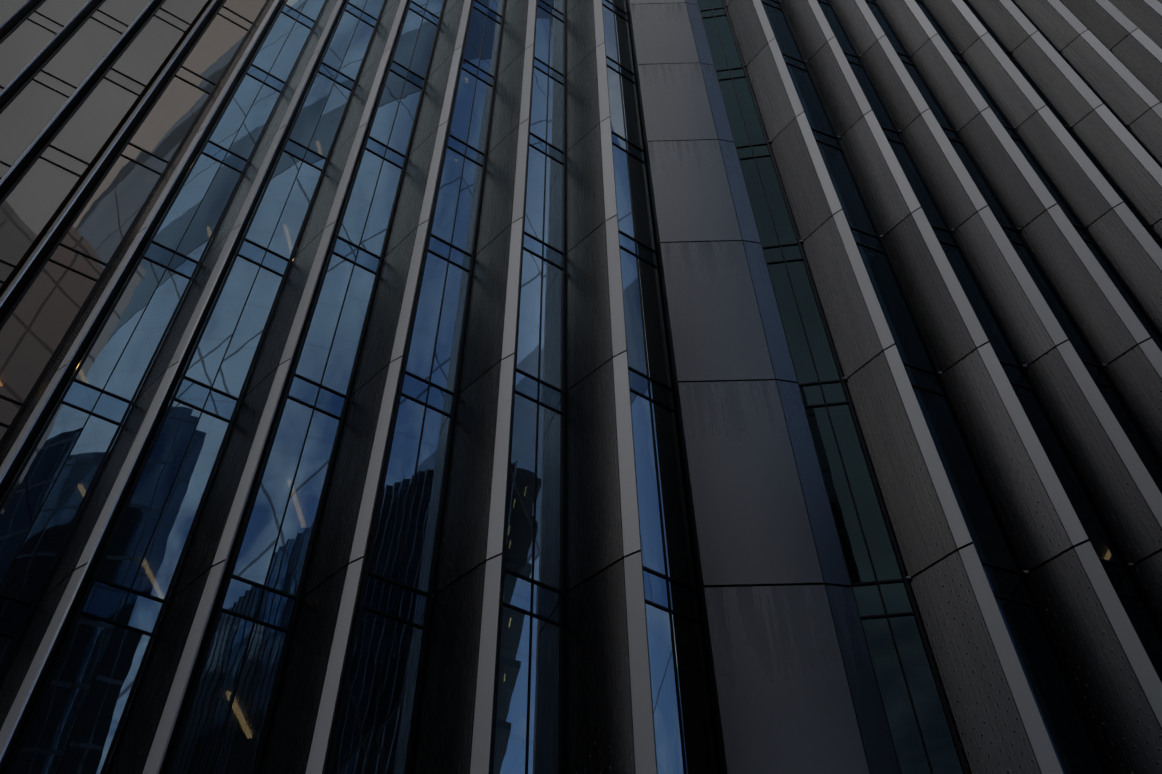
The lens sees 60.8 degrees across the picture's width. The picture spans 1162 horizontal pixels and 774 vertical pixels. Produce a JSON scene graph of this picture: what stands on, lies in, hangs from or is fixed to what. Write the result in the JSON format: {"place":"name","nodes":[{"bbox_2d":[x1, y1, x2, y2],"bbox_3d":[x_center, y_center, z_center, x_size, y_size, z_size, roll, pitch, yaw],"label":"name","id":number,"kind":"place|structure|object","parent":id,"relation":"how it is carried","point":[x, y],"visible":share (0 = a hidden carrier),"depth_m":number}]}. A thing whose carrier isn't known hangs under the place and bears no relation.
{"place":"outdoors","nodes":[
{"label":"outdoors","id":0,"kind":"place"},
{"bbox_2d":[0,0,211,296],"bbox_3d":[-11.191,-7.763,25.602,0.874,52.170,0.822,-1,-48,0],"label":"facade louvres","id":1,"kind":"object","parent":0,"point":[24,258],"visible":0.88,"depth_m":22.12},
{"bbox_2d":[0,0,1160,773],"bbox_3d":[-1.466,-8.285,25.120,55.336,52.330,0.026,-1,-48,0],"label":"facade fin arris","id":2,"kind":"object","parent":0,"point":[288,368],"visible":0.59,"depth_m":16.29},
{"bbox_2d":[0,0,1160,579],"bbox_3d":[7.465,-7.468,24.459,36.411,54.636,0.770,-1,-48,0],"label":"facade light fins","id":3,"kind":"object","parent":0,"point":[20,272],"visible":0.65,"depth_m":21.27},
{"label":"ground surface","id":4,"kind":"structure","parent":0,"visible":0},
{"bbox_2d":[0,0,908,773],"bbox_3d":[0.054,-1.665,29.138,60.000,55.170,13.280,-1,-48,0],"label":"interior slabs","id":5,"kind":"object","parent":4,"relation":"on","point":[120,290],"depth_m":23.22},
{"bbox_2d":[0,0,1161,773],"bbox_3d":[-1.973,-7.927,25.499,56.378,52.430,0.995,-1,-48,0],"label":"joint","id":6,"kind":"object","parent":4,"relation":"on","point":[726,380],"visible":0.06,"depth_m":16.59},
{"bbox_2d":[0,0,1161,773],"bbox_3d":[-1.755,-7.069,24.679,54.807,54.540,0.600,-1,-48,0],"label":"windows","id":7,"kind":"structure","parent":6,"relation":"attached to","point":[38,322],"depth_m":16.77},
{"bbox_2d":[0,0,1161,773],"bbox_3d":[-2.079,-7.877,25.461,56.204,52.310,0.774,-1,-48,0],"label":"vertical fins","id":8,"kind":"object","parent":6,"relation":"attached to","point":[988,726],"visible":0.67,"depth_m":16.48},
{"bbox_2d":[0,0,1161,773],"bbox_3d":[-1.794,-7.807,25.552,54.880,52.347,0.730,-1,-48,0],"label":"window frames","id":9,"kind":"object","parent":6,"relation":"attached to","point":[220,608],"visible":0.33,"depth_m":16.86},
{"bbox_2d":[0,0,1161,773],"bbox_3d":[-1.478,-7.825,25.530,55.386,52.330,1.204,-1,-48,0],"label":"facade fin returns","id":10,"kind":"object","parent":6,"relation":"attached to","point":[54,236],"visible":0.42,"depth_m":18.49},
{"bbox_2d":[629,0,899,773],"bbox_3d":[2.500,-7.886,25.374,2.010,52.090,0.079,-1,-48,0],"label":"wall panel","id":11,"kind":"object","parent":6,"relation":"attached to","point":[786,706],"visible":0.96,"depth_m":15.08}
]}

